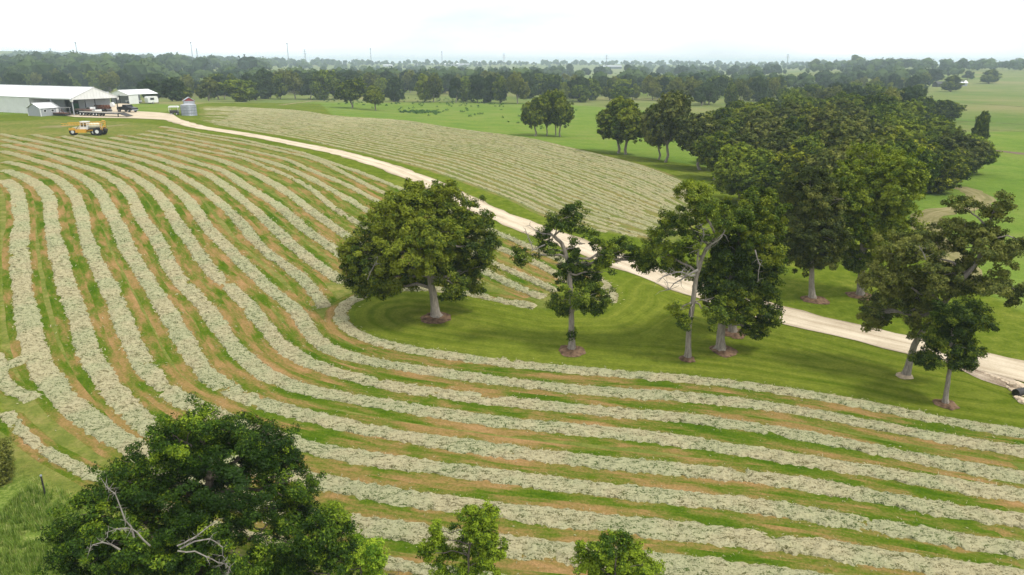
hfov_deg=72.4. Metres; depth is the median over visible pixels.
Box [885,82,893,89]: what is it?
wood tree
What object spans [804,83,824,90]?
wood tree
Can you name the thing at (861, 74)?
wood tree
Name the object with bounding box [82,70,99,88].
wood tree
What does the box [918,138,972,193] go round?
grove tree
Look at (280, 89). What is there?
edge tree
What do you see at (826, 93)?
wood tree
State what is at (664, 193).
hay windrow
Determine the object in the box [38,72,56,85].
wood tree
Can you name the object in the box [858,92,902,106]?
grove tree
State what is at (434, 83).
edge tree
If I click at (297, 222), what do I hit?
hay windrow
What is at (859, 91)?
wood tree
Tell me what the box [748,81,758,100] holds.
wood tree
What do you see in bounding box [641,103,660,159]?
field tree
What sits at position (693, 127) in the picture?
field tree
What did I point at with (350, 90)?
pasture tree
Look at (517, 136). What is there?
hay windrow
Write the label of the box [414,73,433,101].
edge tree
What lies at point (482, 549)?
hedge shrub
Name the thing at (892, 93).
wood tree
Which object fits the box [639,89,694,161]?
field tree
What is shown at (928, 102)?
wood tree
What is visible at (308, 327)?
hay windrow
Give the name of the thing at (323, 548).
hedge shrub
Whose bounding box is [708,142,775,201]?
grove tree
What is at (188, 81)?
wood tree
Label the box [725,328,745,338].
mulch ring
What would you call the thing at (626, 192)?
hay windrow
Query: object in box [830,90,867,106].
grove tree
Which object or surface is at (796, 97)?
grove tree
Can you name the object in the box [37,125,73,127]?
bare ground
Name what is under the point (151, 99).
camper
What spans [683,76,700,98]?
wood tree
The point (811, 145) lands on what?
grove tree
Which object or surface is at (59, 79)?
wood tree
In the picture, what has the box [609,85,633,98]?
tree
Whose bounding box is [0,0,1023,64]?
sky
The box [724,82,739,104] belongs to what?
wood tree
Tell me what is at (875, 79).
wood tree
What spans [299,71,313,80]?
wood tree
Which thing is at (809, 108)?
grove tree
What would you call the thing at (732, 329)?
lawn tree
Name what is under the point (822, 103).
grove tree
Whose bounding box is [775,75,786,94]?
wood tree
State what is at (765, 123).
grove tree
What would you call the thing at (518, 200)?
hay windrow
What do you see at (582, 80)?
wood tree
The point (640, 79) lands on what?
wood tree
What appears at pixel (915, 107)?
grove tree
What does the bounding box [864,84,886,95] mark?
wood tree
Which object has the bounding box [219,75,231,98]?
wood tree
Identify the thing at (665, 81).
wood tree
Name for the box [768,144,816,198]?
grove tree
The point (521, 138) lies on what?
hay windrow
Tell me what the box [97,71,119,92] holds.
wood tree
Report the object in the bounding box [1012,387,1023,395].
culvert pipe
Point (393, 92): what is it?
edge tree
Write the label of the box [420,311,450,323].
mulch ring
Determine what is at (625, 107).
field tree
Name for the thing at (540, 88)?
wood tree
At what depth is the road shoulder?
51.58 m
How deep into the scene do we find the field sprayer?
152.32 m
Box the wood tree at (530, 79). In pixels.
[522,70,539,97]
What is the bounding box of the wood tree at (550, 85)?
[546,80,559,92]
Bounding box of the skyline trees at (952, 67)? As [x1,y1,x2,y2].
[158,54,1023,77]
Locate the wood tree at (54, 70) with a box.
[47,68,60,74]
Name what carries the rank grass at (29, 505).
on the ground at (636, 329)
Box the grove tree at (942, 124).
[919,113,962,135]
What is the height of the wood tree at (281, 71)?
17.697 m
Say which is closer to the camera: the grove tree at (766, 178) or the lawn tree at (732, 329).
the lawn tree at (732, 329)
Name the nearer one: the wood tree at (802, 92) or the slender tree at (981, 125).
the slender tree at (981, 125)
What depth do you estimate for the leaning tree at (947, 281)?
48.02 m
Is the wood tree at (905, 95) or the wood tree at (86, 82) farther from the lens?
the wood tree at (86, 82)
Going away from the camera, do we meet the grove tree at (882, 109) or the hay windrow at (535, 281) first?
the hay windrow at (535, 281)
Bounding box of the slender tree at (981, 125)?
[971,111,990,139]
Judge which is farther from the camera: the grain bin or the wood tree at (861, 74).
the wood tree at (861, 74)
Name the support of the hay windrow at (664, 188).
on the mown stubble
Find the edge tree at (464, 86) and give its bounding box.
[459,78,471,100]
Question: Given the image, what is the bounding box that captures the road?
[167,120,1023,381]
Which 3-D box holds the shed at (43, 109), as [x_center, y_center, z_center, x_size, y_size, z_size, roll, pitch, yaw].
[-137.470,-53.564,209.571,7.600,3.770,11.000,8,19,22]
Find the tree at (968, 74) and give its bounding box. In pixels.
[962,71,974,79]
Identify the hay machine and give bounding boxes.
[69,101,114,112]
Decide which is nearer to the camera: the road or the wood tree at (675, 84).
the road
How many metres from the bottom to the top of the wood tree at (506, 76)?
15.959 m
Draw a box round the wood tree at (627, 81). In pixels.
[616,78,631,84]
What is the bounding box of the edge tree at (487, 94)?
[480,74,495,102]
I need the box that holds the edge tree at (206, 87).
[194,76,219,100]
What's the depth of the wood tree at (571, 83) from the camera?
447.14 m
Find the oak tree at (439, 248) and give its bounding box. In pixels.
[336,177,501,317]
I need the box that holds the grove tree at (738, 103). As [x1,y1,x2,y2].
[725,99,748,111]
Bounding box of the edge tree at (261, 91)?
[245,78,266,99]
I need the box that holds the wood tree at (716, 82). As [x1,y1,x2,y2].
[708,78,722,95]
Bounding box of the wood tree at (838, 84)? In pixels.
[827,81,850,89]
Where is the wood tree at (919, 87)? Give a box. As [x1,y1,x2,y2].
[914,84,927,96]
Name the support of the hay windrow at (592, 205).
on the mown stubble
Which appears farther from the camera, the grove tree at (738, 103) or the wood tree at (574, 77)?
the wood tree at (574, 77)
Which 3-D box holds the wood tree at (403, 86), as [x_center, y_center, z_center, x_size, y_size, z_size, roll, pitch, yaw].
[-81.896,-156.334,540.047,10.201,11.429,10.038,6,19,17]
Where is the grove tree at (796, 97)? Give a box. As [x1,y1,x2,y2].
[781,92,818,109]
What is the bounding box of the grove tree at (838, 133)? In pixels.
[820,119,888,148]
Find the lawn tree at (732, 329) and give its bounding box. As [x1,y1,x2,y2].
[688,242,747,332]
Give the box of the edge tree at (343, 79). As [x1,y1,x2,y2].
[329,73,346,98]
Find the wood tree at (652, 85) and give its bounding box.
[643,75,663,99]
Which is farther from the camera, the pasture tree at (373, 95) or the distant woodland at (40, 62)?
the distant woodland at (40, 62)
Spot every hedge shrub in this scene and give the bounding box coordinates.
[0,435,17,486]
[265,499,362,574]
[325,535,394,574]
[415,499,509,574]
[569,528,665,574]
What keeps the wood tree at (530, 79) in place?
on the ground at (636, 329)
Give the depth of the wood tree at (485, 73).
542.81 m
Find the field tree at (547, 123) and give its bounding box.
[541,89,552,135]
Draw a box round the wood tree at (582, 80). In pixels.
[571,75,593,100]
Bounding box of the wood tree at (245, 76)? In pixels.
[239,72,257,97]
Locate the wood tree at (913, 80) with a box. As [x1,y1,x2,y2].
[903,74,920,88]
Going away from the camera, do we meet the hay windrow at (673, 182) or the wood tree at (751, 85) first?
the hay windrow at (673, 182)
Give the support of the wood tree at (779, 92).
on the ground at (636, 329)
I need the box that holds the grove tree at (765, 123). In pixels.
[738,107,785,139]
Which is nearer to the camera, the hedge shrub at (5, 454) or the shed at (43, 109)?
the hedge shrub at (5, 454)
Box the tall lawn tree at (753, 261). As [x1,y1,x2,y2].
[692,185,792,350]
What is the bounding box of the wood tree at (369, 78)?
[363,71,378,87]
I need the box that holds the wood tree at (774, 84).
[768,78,780,95]
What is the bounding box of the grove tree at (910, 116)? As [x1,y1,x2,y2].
[897,110,926,124]
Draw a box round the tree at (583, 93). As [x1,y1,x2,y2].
[570,83,592,101]
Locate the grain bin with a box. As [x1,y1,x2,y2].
[180,103,196,115]
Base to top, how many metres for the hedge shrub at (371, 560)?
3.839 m
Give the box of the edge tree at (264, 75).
[254,67,273,98]
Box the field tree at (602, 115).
[595,98,640,152]
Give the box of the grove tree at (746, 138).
[725,129,769,148]
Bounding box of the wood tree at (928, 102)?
[915,95,935,115]
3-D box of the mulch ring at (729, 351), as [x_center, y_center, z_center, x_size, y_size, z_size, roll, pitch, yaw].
[16.990,4.997,56.044,2.133,0.172,2.344,-7,19,-21]
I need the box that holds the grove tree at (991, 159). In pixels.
[969,134,1002,169]
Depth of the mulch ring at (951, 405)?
47.25 m
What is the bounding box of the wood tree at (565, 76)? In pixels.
[562,73,569,80]
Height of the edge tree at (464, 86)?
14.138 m
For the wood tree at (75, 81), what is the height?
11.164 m
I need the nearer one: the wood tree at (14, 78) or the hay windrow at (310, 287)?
the hay windrow at (310, 287)
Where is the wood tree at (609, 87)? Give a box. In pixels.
[601,78,616,99]
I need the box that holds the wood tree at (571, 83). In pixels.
[567,79,575,98]
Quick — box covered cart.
[168,106,179,114]
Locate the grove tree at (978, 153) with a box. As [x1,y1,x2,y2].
[937,129,994,173]
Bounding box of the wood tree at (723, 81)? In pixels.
[716,76,730,95]
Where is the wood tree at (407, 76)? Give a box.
[401,69,415,92]
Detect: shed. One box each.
[26,102,70,115]
[110,89,158,103]
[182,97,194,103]
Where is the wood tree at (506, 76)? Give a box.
[502,71,512,91]
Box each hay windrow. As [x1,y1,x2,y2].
[0,133,1023,457]
[0,139,1023,485]
[0,144,1023,502]
[0,150,1023,531]
[0,161,1023,560]
[0,169,1023,574]
[0,179,871,574]
[0,350,41,369]
[0,350,43,403]
[0,410,518,574]
[31,134,338,308]
[59,135,343,283]
[74,135,341,259]
[108,137,420,280]
[119,134,480,283]
[137,133,546,298]
[148,130,557,291]
[160,126,624,303]
[167,130,566,282]
[203,120,664,239]
[204,116,676,229]
[205,109,687,203]
[206,108,684,199]
[211,108,684,193]
[211,120,620,224]
[211,122,637,236]
[212,114,666,215]
[214,116,678,228]
[216,119,654,229]
[216,124,606,232]
[217,113,678,213]
[218,109,673,193]
[219,112,693,217]
[221,107,686,188]
[221,110,672,196]
[222,120,645,229]
[224,106,681,182]
[224,118,652,223]
[225,119,656,227]
[228,108,686,193]
[228,116,659,218]
[229,113,694,219]
[233,111,690,211]
[233,112,675,206]
[233,114,663,213]
[236,116,644,209]
[239,108,686,191]
[242,112,663,199]
[257,108,679,182]
[325,286,1023,437]
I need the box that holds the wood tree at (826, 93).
[817,85,841,99]
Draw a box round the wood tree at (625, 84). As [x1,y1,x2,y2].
[618,83,629,96]
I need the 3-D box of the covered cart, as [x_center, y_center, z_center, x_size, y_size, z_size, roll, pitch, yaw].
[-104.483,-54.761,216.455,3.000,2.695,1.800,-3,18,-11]
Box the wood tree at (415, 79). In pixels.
[409,74,418,92]
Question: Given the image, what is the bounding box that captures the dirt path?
[910,187,996,293]
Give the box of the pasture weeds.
[308,97,577,128]
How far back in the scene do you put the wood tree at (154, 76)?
445.67 m
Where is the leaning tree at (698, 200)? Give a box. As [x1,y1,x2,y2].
[631,178,756,357]
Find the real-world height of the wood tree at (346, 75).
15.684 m
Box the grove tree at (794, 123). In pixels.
[782,116,812,136]
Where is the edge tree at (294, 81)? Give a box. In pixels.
[282,69,304,98]
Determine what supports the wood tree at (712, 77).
on the ground at (636, 329)
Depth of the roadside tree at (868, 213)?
65.28 m
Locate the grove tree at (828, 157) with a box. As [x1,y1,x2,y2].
[798,136,871,192]
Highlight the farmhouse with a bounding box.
[932,81,943,86]
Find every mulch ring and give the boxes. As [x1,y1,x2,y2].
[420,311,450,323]
[558,345,585,356]
[679,355,694,362]
[709,345,737,357]
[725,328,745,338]
[800,295,829,304]
[845,292,871,299]
[896,372,913,378]
[932,399,959,409]
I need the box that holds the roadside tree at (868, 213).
[823,139,934,295]
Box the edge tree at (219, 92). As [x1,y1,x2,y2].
[209,76,228,99]
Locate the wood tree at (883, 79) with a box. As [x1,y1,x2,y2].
[880,77,887,87]
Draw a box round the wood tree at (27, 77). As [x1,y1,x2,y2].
[23,73,32,84]
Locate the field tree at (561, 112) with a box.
[547,88,574,136]
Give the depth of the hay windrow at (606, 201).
133.68 m
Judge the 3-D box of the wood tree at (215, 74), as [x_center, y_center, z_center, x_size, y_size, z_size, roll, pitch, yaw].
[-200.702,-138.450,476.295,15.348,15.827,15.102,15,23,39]
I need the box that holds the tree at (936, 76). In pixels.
[926,68,944,81]
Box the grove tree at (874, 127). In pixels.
[846,110,900,137]
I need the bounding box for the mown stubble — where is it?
[0,107,1023,574]
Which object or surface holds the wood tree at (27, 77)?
on the ground at (636, 329)
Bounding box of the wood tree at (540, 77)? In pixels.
[534,72,547,94]
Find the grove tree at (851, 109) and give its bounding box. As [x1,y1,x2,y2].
[829,97,877,121]
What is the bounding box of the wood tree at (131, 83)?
[127,76,137,88]
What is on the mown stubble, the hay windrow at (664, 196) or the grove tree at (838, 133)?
the hay windrow at (664, 196)
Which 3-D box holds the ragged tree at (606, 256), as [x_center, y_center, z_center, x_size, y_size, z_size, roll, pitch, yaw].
[5.538,-0.580,53.691,11.570,12.181,4.489,0,18,0]
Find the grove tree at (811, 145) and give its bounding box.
[790,131,834,156]
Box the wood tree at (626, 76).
[621,73,636,83]
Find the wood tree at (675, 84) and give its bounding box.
[665,77,685,92]
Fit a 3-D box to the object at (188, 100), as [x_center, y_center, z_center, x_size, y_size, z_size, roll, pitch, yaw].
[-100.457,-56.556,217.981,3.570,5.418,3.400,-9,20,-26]
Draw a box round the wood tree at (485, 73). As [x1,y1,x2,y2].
[480,70,493,77]
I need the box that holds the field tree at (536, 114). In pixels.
[520,95,551,135]
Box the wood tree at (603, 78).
[599,75,610,82]
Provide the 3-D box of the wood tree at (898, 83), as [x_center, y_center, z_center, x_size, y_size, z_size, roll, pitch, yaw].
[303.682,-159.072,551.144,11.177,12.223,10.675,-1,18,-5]
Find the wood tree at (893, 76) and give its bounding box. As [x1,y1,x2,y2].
[887,73,900,83]
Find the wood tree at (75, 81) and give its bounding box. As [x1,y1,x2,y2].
[70,77,81,86]
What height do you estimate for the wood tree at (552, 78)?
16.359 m
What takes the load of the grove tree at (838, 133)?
on the ground at (636, 329)
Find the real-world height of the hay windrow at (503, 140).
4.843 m
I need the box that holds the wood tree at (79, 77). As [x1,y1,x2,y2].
[73,74,83,86]
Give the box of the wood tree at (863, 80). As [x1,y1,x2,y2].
[859,76,867,85]
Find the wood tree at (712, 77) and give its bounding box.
[706,74,728,88]
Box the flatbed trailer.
[75,109,132,116]
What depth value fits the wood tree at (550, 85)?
431.12 m
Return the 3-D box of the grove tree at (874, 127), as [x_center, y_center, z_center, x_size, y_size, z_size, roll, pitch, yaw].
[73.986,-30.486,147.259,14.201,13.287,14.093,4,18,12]
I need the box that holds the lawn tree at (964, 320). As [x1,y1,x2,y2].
[907,295,1000,403]
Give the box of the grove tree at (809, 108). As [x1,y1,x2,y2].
[798,102,821,116]
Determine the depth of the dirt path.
108.39 m
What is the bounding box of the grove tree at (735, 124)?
[718,116,745,135]
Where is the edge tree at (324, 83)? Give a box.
[308,68,339,99]
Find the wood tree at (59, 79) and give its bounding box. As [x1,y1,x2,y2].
[51,72,71,85]
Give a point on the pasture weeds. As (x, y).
(416, 111)
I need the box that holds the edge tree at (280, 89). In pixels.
[270,72,289,98]
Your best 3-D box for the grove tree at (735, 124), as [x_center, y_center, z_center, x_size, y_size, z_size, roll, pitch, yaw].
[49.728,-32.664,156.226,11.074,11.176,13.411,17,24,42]
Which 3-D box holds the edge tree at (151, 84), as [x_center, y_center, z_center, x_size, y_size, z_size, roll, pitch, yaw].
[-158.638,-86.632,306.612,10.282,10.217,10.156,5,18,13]
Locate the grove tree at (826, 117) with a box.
[804,103,867,136]
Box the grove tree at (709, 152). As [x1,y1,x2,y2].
[691,130,739,179]
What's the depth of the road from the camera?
71.50 m
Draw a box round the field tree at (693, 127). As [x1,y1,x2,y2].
[672,112,730,169]
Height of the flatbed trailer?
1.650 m
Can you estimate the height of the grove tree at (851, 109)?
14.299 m
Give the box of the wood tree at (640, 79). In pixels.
[637,76,644,82]
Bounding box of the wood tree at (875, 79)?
[869,77,880,83]
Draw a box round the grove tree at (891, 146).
[853,140,910,188]
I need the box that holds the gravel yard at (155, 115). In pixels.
[70,103,183,123]
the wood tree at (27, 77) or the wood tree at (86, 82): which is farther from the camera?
the wood tree at (86, 82)
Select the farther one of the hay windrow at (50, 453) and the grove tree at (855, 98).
the grove tree at (855, 98)
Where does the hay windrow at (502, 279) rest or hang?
on the mown stubble
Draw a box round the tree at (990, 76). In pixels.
[979,69,1002,83]
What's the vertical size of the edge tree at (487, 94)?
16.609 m
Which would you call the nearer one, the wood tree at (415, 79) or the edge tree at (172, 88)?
the edge tree at (172, 88)
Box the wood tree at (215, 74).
[207,72,223,94]
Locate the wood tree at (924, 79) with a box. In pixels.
[919,74,929,87]
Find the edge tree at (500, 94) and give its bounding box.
[491,74,507,102]
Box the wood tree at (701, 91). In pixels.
[693,85,709,105]
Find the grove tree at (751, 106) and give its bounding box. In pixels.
[732,102,773,121]
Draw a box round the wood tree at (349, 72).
[341,69,357,79]
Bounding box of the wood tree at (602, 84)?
[599,81,606,95]
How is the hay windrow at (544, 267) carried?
on the mown stubble
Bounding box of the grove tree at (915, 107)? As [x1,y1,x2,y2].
[892,98,927,116]
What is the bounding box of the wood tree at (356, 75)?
[351,72,362,92]
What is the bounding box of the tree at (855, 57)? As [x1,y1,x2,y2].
[845,54,861,62]
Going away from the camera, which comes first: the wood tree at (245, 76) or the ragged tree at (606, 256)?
the ragged tree at (606, 256)
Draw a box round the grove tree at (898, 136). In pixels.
[869,126,933,152]
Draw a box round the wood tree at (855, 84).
[850,81,863,88]
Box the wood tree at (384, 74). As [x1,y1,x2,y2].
[380,70,392,77]
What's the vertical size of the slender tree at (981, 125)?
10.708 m
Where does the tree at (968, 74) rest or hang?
on the ground at (636, 329)
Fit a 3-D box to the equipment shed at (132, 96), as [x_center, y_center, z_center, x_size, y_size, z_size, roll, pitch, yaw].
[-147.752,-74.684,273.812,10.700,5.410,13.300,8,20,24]
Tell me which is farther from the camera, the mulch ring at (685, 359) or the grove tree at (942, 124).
the grove tree at (942, 124)
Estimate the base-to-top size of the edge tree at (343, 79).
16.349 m
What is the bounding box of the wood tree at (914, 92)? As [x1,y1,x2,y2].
[897,85,919,98]
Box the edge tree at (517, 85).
[505,71,530,103]
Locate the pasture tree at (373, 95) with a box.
[363,85,385,109]
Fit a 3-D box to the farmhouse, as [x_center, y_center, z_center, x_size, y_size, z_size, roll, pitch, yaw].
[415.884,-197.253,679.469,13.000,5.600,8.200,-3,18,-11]
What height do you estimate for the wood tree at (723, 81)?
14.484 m
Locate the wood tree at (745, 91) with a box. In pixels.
[734,78,753,100]
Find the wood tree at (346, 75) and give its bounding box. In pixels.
[341,72,349,79]
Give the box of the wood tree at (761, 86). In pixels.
[751,76,772,101]
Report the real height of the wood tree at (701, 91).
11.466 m
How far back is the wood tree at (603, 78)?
530.39 m
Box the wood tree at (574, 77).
[570,74,579,80]
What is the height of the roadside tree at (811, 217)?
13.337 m
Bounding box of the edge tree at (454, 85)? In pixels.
[448,77,460,100]
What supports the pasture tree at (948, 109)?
on the ground at (636, 329)
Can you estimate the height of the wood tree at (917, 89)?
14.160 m
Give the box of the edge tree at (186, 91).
[181,85,193,98]
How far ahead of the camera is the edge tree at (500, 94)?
393.87 m
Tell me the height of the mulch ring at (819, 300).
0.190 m
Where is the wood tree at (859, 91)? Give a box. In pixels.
[849,85,867,95]
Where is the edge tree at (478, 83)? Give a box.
[468,74,485,102]
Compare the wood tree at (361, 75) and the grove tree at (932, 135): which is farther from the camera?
the wood tree at (361, 75)
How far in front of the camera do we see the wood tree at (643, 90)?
485.77 m
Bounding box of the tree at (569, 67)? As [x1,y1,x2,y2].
[566,64,573,72]
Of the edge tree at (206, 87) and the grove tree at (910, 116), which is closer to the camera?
the grove tree at (910, 116)
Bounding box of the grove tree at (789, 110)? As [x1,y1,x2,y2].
[772,100,806,119]
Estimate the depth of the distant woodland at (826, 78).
758.94 m
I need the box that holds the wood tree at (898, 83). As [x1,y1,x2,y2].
[890,77,904,89]
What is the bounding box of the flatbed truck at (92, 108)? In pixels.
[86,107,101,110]
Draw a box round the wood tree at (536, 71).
[527,69,543,73]
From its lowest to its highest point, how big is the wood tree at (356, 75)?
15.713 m
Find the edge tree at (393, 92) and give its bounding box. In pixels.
[383,76,405,101]
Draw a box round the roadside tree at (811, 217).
[776,163,854,298]
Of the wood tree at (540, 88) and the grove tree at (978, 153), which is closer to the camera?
the grove tree at (978, 153)
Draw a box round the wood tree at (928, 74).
[922,72,932,82]
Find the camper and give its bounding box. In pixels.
[144,96,157,103]
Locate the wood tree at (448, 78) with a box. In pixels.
[441,73,453,89]
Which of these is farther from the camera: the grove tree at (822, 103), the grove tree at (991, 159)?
the grove tree at (822, 103)
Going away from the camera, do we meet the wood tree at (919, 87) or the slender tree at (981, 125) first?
the slender tree at (981, 125)
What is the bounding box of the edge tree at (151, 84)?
[136,79,162,99]
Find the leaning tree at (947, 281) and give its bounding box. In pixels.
[855,189,1023,375]
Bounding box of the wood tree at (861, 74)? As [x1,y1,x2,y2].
[856,71,867,85]
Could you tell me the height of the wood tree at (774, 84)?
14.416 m
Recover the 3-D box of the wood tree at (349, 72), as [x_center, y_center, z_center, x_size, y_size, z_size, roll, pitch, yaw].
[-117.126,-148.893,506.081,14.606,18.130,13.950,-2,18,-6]
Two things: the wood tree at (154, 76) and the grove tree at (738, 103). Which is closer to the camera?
the grove tree at (738, 103)
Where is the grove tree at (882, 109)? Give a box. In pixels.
[861,101,902,121]
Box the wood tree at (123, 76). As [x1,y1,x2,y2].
[114,68,132,89]
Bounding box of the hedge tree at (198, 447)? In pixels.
[31,391,327,574]
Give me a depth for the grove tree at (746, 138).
127.99 m
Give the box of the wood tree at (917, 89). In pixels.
[899,85,923,96]
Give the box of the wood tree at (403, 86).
[401,80,407,91]
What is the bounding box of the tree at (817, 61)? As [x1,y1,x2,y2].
[807,59,823,70]
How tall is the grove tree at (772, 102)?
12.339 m
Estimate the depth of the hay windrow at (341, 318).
51.33 m
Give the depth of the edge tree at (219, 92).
401.27 m
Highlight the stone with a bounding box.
[1009,380,1020,387]
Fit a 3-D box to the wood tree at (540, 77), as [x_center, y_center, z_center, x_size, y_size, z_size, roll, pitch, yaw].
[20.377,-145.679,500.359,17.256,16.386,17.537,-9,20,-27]
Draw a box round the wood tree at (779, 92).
[775,87,789,107]
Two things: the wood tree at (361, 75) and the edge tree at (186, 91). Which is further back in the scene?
the wood tree at (361, 75)
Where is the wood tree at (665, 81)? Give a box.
[656,75,673,98]
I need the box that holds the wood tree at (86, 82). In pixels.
[82,79,89,86]
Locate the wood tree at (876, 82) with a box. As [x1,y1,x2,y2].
[866,80,884,86]
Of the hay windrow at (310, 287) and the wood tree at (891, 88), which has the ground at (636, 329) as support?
the wood tree at (891, 88)
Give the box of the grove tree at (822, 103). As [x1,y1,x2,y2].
[815,97,834,107]
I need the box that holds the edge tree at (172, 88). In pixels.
[159,77,184,100]
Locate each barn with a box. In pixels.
[0,84,118,115]
[603,65,621,68]
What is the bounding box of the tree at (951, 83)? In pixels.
[940,75,964,91]
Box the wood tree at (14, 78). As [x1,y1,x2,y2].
[3,72,27,84]
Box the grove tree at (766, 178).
[740,162,784,205]
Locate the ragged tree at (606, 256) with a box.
[509,200,657,349]
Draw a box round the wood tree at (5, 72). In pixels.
[0,69,13,84]
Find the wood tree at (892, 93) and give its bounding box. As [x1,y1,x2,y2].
[876,89,902,100]
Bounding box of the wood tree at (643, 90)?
[641,76,647,95]
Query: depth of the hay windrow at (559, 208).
117.25 m
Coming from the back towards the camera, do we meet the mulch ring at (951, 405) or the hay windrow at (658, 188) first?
the hay windrow at (658, 188)
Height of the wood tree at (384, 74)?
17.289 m
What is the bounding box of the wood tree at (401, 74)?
[399,70,408,89]
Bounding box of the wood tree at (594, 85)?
[587,78,603,99]
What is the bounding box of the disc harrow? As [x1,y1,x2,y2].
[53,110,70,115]
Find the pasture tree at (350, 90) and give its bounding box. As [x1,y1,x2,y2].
[334,78,367,107]
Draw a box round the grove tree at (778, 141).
[750,126,799,156]
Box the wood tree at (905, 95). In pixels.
[898,91,914,102]
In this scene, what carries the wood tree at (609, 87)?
on the ground at (636, 329)
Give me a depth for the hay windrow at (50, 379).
42.95 m
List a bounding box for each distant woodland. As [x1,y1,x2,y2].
[0,50,556,80]
[320,62,933,87]
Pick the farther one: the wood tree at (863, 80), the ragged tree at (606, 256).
the wood tree at (863, 80)
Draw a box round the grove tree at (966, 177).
[941,150,974,180]
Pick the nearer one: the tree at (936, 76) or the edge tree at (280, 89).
the edge tree at (280, 89)
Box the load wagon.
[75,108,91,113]
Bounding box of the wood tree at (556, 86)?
[551,83,559,90]
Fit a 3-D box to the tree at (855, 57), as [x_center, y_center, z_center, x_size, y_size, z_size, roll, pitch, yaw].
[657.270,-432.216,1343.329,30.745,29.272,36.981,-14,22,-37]
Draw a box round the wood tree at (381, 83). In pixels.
[374,77,389,94]
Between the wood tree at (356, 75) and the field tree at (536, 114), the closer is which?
the field tree at (536, 114)
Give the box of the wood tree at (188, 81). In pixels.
[178,74,194,90]
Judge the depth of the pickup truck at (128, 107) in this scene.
221.34 m
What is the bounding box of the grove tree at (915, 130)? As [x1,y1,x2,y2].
[874,114,929,142]
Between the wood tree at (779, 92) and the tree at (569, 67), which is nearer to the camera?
the wood tree at (779, 92)
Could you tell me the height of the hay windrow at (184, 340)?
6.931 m
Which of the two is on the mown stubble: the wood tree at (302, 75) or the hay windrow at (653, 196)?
the hay windrow at (653, 196)
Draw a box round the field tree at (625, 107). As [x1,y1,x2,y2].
[601,95,642,153]
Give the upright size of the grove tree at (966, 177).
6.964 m
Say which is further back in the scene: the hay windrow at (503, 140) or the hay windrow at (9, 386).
the hay windrow at (503, 140)
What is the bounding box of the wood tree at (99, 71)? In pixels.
[88,70,101,88]
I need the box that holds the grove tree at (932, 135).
[923,130,953,148]
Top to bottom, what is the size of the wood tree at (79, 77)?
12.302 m
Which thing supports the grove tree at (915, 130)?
on the ground at (636, 329)
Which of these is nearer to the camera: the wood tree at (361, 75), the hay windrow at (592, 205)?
the hay windrow at (592, 205)
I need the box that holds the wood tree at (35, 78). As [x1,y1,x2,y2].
[30,72,42,84]
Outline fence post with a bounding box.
[39,475,45,493]
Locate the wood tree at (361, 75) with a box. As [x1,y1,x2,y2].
[359,72,376,91]
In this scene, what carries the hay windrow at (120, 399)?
on the mown stubble
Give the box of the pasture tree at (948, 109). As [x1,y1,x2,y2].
[923,99,966,120]
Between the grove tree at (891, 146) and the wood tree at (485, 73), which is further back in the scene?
the wood tree at (485, 73)
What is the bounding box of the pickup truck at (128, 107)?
[118,104,137,111]
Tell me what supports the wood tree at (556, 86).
on the ground at (636, 329)
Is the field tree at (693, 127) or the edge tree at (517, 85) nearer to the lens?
the field tree at (693, 127)
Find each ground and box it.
[0,51,1023,574]
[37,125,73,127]
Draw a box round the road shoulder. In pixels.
[962,369,1016,388]
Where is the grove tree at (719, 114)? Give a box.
[705,107,739,123]
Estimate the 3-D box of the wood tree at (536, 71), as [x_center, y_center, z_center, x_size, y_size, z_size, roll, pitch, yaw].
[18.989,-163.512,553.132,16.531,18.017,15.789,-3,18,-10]
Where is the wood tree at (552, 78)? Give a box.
[541,73,562,91]
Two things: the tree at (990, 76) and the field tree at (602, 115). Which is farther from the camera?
the tree at (990, 76)
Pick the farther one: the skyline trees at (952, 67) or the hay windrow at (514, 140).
the skyline trees at (952, 67)
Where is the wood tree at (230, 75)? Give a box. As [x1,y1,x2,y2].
[226,73,236,79]
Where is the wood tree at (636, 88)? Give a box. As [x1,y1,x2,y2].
[630,84,640,97]
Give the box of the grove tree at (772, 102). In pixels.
[753,97,779,109]
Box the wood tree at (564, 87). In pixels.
[558,81,570,98]
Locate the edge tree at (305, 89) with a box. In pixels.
[299,75,318,99]
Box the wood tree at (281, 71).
[272,68,284,75]
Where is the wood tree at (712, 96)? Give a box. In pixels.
[706,83,720,104]
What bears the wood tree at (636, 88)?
on the ground at (636, 329)
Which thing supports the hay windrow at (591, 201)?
on the mown stubble
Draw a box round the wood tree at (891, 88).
[885,87,903,92]
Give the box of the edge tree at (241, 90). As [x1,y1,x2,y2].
[217,78,257,101]
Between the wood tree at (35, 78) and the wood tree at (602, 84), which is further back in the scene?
the wood tree at (35, 78)
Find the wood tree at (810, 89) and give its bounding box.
[801,86,816,93]
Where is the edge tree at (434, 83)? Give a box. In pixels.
[423,73,442,101]
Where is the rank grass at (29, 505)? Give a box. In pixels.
[0,476,332,574]
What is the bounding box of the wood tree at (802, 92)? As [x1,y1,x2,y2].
[780,88,806,104]
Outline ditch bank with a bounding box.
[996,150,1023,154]
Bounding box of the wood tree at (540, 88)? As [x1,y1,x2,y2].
[533,76,542,97]
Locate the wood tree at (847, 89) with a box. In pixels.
[842,87,852,93]
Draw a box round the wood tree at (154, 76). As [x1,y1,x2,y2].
[146,72,167,78]
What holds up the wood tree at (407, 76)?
on the ground at (636, 329)
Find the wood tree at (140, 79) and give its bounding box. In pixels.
[136,76,146,85]
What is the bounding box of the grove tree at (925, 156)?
[895,139,943,199]
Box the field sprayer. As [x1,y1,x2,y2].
[61,120,107,135]

